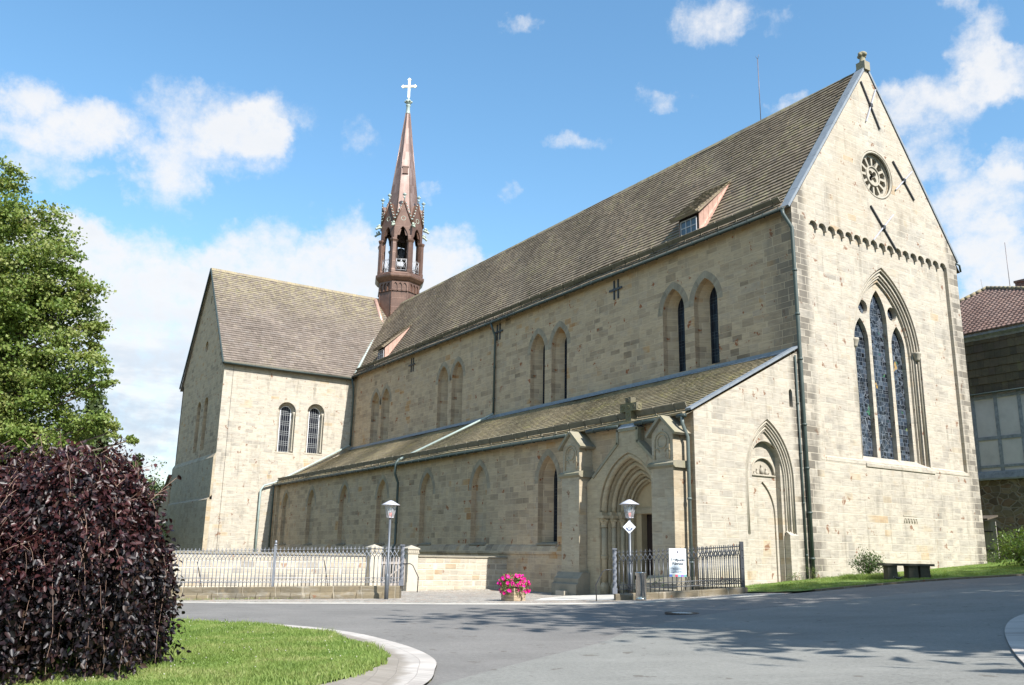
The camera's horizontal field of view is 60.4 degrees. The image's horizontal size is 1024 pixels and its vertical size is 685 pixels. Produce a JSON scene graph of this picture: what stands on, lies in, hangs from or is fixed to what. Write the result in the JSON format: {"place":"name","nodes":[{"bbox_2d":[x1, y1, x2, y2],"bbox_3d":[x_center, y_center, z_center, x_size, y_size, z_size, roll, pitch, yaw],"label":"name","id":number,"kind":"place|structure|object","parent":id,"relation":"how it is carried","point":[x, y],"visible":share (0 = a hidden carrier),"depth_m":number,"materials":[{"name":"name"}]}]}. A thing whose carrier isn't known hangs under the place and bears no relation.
{"place":"outdoors","nodes":[
{"label":"outdoors","id":0,"kind":"place"},
{"bbox_2d":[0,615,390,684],"bbox_3d":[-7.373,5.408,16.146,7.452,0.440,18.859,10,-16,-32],"label":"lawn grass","id":1,"kind":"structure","parent":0,"point":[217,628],"depth_m":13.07,"materials":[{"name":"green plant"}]},
{"bbox_2d":[102,623,362,684],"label":"lawn","id":2,"kind":"structure","parent":0,"point":[249,658],"depth_m":13.05,"materials":[{"name":"plant"}]},
{"bbox_2d":[0,428,190,684],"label":"purple beech","id":3,"kind":"object","parent":2,"relation":"on","point":[121,584],"visible":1,"depth_m":11.12,"materials":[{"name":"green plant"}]},
{"bbox_2d":[44,619,367,681],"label":"clover flowers","id":4,"kind":"object","parent":2,"relation":"on","point":[206,657],"visible":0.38,"depth_m":12.99,"materials":[{"name":"white plant"}]},
{"bbox_2d":[0,0,1023,488],"label":"sky","id":5,"kind":"structure","parent":0,"point":[184,139],"materials":[{"name":"blue"}]},
{"bbox_2d":[316,590,811,684],"bbox_3d":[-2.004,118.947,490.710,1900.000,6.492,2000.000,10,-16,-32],"label":"ground","id":6,"kind":"structure","parent":0,"point":[789,592],"depth_m":28.88,"materials":[{"name":"green plant"}]},
{"bbox_2d":[0,155,139,498],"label":"maple tree","id":7,"kind":"object","parent":6,"relation":"on","point":[31,301],"visible":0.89,"depth_m":33.52,"materials":[{"name":"green plant"}]},
{"bbox_2d":[72,390,113,539],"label":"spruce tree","id":8,"kind":"object","parent":6,"relation":"on","point":[97,406],"visible":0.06,"depth_m":69.97,"materials":[{"name":"green plant"}]},
{"bbox_2d":[96,436,132,465],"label":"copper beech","id":9,"kind":"object","parent":6,"relation":"on","point":[119,451],"visible":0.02,"depth_m":75.63,"materials":[{"name":"green plant"}]},
{"bbox_2d":[130,453,146,473],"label":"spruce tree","id":10,"kind":"object","parent":6,"relation":"on","point":[139,458],"visible":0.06,"depth_m":89.56,"materials":[{"name":"green plant"}]},
{"bbox_2d":[142,456,167,507],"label":"broadleaf tree","id":11,"kind":"object","parent":6,"relation":"on","point":[150,481],"visible":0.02,"depth_m":95.43,"materials":[{"name":"green plant"}]},
{"bbox_2d":[152,480,164,508],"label":"broadleaf tree","id":12,"kind":"object","parent":6,"relation":"on","point":[156,487],"depth_m":93.45,"materials":[{"name":"green plant"}]},
{"bbox_2d":[64,550,366,597],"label":"garden wall","id":13,"kind":"structure","parent":6,"relation":"on","point":[347,569],"depth_m":36.27,"materials":[{"name":"stone"}]},
{"bbox_2d":[260,623,436,684],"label":"paver band","id":14,"kind":"object","parent":6,"relation":"on","point":[406,665],"visible":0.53,"depth_m":11.61,"materials":[{"name":"grey concrete"}]},
{"bbox_2d":[365,544,382,585],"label":"gate pillar","id":15,"kind":"structure","parent":6,"relation":"on","point":[372,565],"depth_m":38.53,"materials":[{"name":"stone"}]},
{"bbox_2d":[401,545,419,590],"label":"gate pillar","id":16,"kind":"structure","parent":6,"relation":"on","point":[411,553],"depth_m":39.45,"materials":[{"name":"stone"}]},
{"bbox_2d":[380,556,405,588],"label":"picket gate","id":17,"kind":"structure","parent":16,"relation":"attached to","point":[395,572],"depth_m":39.16,"materials":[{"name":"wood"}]},
{"bbox_2d":[417,555,507,590],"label":"garden wall","id":18,"kind":"structure","parent":6,"relation":"on","point":[441,572],"depth_m":41.12,"materials":[{"name":"stone"}]},
{"bbox_2d":[177,589,787,602],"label":"cobbles","id":19,"kind":"object","parent":6,"relation":"on","point":[467,596],"visible":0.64,"depth_m":30.55,"materials":[{"name":"grey stone"}]},
{"bbox_2d":[178,597,298,599],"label":"verge grass","id":20,"kind":"structure","parent":19,"relation":"on","point":[225,598],"depth_m":31.57,"materials":[{"name":"green plant"}]},
{"bbox_2d":[169,540,418,599],"bbox_3d":[-12.389,8.585,32.589,18.138,2.578,0.818,0,-14,5],"label":"iron fence","id":21,"kind":"object","parent":19,"relation":"on","point":[299,592],"visible":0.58,"depth_m":31.98,"materials":[{"name":"metal"}]},
{"bbox_2d":[382,500,399,598],"bbox_3d":[-4.389,7.386,31.275,0.670,3.495,0.670,10,-16,-32],"label":"street lamp","id":22,"kind":"object","parent":19,"relation":"on","point":[390,516],"visible":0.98,"depth_m":31.32,"materials":[{"name":"grey metal"}]},
{"bbox_2d":[501,587,525,600],"bbox_3d":[0.044,8.364,29.273,0.608,0.434,0.548,-12,-19,44],"label":"wooden planter","id":23,"kind":"object","parent":19,"relation":"on","point":[512,596],"visible":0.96,"depth_m":29.05,"materials":[{"name":"brown wood"}]},
{"bbox_2d":[497,573,530,595],"bbox_3d":[0.052,8.184,29.326,1.176,0.985,1.174,10,-16,-32],"label":"petunia","id":24,"kind":"object","parent":23,"relation":"in","point":[518,580],"visible":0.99,"depth_m":29.08,"materials":[{"name":"pink plant"}]},
{"bbox_2d":[533,595,613,600],"bbox_3d":[3.281,9.373,32.392,3.960,0.259,7.495,-2,-14,12],"label":"threshold","id":25,"kind":"object","parent":19,"relation":"on","point":[590,597],"visible":0.75,"depth_m":31.16,"materials":[{"name":"grey stone"}]},
{"bbox_2d":[620,499,638,592],"bbox_3d":[3.925,6.901,29.252,0.670,3.315,0.670,10,-16,-32],"label":"street lamp","id":26,"kind":"object","parent":19,"relation":"on","point":[629,502],"visible":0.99,"depth_m":29.37,"materials":[{"name":"grey metal"}]},
{"bbox_2d":[623,521,634,533],"bbox_3d":[3.918,6.165,29.369,0.438,0.438,0.014,-4,-14,18],"label":"pilgrim sign","id":27,"kind":"object","parent":26,"relation":"attached to","point":[629,527],"visible":1,"depth_m":29.36,"materials":[{"name":"white metal"}]},
{"bbox_2d":[635,572,646,599],"bbox_3d":[4.128,7.790,28.155,0.380,0.875,0.380,10,-16,-32],"label":"litter bin","id":28,"kind":"object","parent":19,"relation":"on","point":[640,582],"visible":1,"depth_m":28.02,"materials":[{"name":"metal"}]},
{"bbox_2d":[595,541,747,600],"bbox_3d":[5.517,7.772,29.465,5.374,2.218,3.161,10,-16,-32],"label":"iron fence","id":29,"kind":"object","parent":19,"relation":"on","point":[703,589],"visible":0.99,"depth_m":29.01,"materials":[{"name":"metal"}]},
{"bbox_2d":[669,548,686,576],"bbox_3d":[5.476,7.274,29.056,0.570,0.910,0.016,2,-14,-3],"label":"notice board","id":30,"kind":"object","parent":29,"relation":"attached to","point":[677,562],"visible":1,"depth_m":29.05,"materials":[{"name":"white paper"}]},
{"bbox_2d":[154,51,986,594],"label":"church","id":31,"kind":"structure","parent":6,"relation":"on","point":[750,337],"depth_m":44.61,"materials":[{"name":"stone"}]},
{"bbox_2d":[277,406,290,451],"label":"window","id":32,"kind":"structure","parent":31,"relation":"in","point":[285,412],"depth_m":75.26,"materials":[{"name":"grey glass"}]},
{"bbox_2d":[306,408,319,453],"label":"window","id":33,"kind":"structure","parent":31,"relation":"in","point":[313,420],"depth_m":76.64,"materials":[{"name":"grey glass"}]},
{"bbox_2d":[543,345,544,403],"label":"window","id":34,"kind":"structure","parent":31,"relation":"in","point":[544,345],"depth_m":55.12,"materials":[{"name":"black glass"}]},
{"bbox_2d":[554,470,556,541],"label":"window","id":35,"kind":"structure","parent":31,"relation":"in","point":[555,475],"depth_m":41.32,"materials":[{"name":"black glass"}]},
{"bbox_2d":[564,338,566,398],"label":"window","id":36,"kind":"structure","parent":31,"relation":"in","point":[565,390],"depth_m":53.19,"materials":[{"name":"black glass"}]},
{"bbox_2d":[647,514,652,574],"bbox_3d":[5.944,8.803,35.772,0.040,3.580,1.320,10,-16,-32],"label":"door","id":37,"kind":"structure","parent":31,"relation":"in","point":[649,517],"depth_m":36.31,"materials":[{"name":"brown wood"}]},
{"bbox_2d":[678,298,685,371],"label":"window","id":38,"kind":"structure","parent":31,"relation":"in","point":[681,320],"depth_m":45.08,"materials":[{"name":"black glass"}]},
{"bbox_2d":[710,287,719,363],"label":"window","id":39,"kind":"structure","parent":31,"relation":"in","point":[713,296],"depth_m":43.23,"materials":[{"name":"black glass"}]},
{"bbox_2d":[854,321,872,456],"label":"window","id":40,"kind":"structure","parent":31,"relation":"in","point":[866,432],"depth_m":40.96,"materials":[{"name":"blue glass"}]},
{"bbox_2d":[860,151,891,199],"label":"rose window","id":41,"kind":"structure","parent":31,"relation":"in","point":[876,185],"depth_m":43.91,"materials":[{"name":"stone"}]},
{"bbox_2d":[869,294,893,459],"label":"window","id":42,"kind":"structure","parent":31,"relation":"in","point":[876,325],"depth_m":41.89,"materials":[{"name":"blue glass"}]},
{"bbox_2d":[891,331,909,461],"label":"window","id":43,"kind":"structure","parent":31,"relation":"in","point":[896,351],"depth_m":42.48,"materials":[{"name":"blue glass"}]},
{"bbox_2d":[732,559,1023,591],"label":"grass verge","id":44,"kind":"object","parent":6,"relation":"on","point":[855,583],"depth_m":32.09,"materials":[{"name":"green plant"}]},
{"bbox_2d":[782,572,802,580],"bbox_3d":[11.092,9.178,34.634,0.879,0.509,0.926,-3,-14,18],"label":"weed clump","id":45,"kind":"object","parent":44,"relation":"on","point":[794,576],"visible":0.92,"depth_m":34.67,"materials":[{"name":"green plant"}]},
{"bbox_2d":[803,565,821,577],"bbox_3d":[11.949,9.173,35.090,0.792,0.740,0.862,-9,-17,37],"label":"weed clump","id":46,"kind":"object","parent":44,"relation":"on","point":[813,570],"visible":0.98,"depth_m":35.04,"materials":[{"name":"green plant"}]},
{"bbox_2d":[848,544,885,574],"bbox_3d":[14.368,8.898,35.589,1.643,1.436,1.673,1,-14,2],"label":"shrub","id":47,"kind":"object","parent":44,"relation":"on","point":[868,565],"visible":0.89,"depth_m":35.39,"materials":[{"name":"green plant"}]},
{"bbox_2d":[877,563,934,578],"bbox_3d":[14.359,8.405,32.028,1.840,0.684,0.600,0,-14,3],"label":"stone bench","id":48,"kind":"object","parent":44,"relation":"on","point":[910,571],"visible":0.82,"depth_m":31.82,"materials":[{"name":"grey stone"}]},
{"bbox_2d":[981,553,1007,562],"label":"weed clump","id":49,"kind":"object","parent":44,"relation":"on","point":[993,559],"visible":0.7,"depth_m":41.98,"materials":[{"name":"green plant"}]},
{"bbox_2d":[987,526,1023,566],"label":"rhododendron","id":50,"kind":"object","parent":44,"relation":"on","point":[1017,555],"visible":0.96,"depth_m":37.60,"materials":[{"name":"green plant"}]},
{"bbox_2d":[812,574,1023,591],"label":"verge kerb","id":51,"kind":"structure","parent":6,"relation":"on","point":[878,584],"depth_m":29.57,"materials":[{"name":"stone"}]},
{"bbox_2d":[982,515,999,561],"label":"plank gate","id":52,"kind":"structure","parent":6,"relation":"on","point":[989,527],"depth_m":44.25,"materials":[{"name":"brown wood"}]},
{"bbox_2d":[960,242,1023,559],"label":"house","id":53,"kind":"structure","parent":6,"relation":"on","point":[992,317],"depth_m":53.88,"materials":[{"name":"stone"}]},
{"bbox_2d":[166,576,1023,684],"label":"road","id":54,"kind":"structure","parent":0,"point":[457,641],"depth_m":21.00,"materials":[{"name":"grey asphalt"}]},
{"bbox_2d":[177,593,783,603],"bbox_3d":[-4.977,8.415,29.006,27.012,0.912,2.149,-2,-14,12],"label":"kerb line","id":55,"kind":"object","parent":54,"relation":"on","point":[481,603],"visible":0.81,"depth_m":27.18,"materials":[{"name":"grey stone"}]},
{"bbox_2d":[665,611,698,614],"bbox_3d":[4.133,6.577,21.359,0.840,0.033,0.840,10,-16,-32],"label":"manhole cover","id":56,"kind":"object","parent":54,"relation":"on","point":[680,613],"visible":0.97,"depth_m":21.13,"materials":[{"name":"metal"}]},
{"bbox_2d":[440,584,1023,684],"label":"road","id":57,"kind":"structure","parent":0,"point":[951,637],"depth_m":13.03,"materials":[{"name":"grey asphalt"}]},
{"bbox_2d":[838,571,899,579],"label":"verge grass","id":58,"kind":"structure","parent":0,"point":[864,577],"depth_m":32.77,"materials":[{"name":"green plant"}]},
{"bbox_2d":[1004,614,1023,662],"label":"side pavement","id":59,"kind":"structure","parent":0,"point":[1014,631],"depth_m":13.32,"materials":[{"name":"grey concrete"}]}
]}

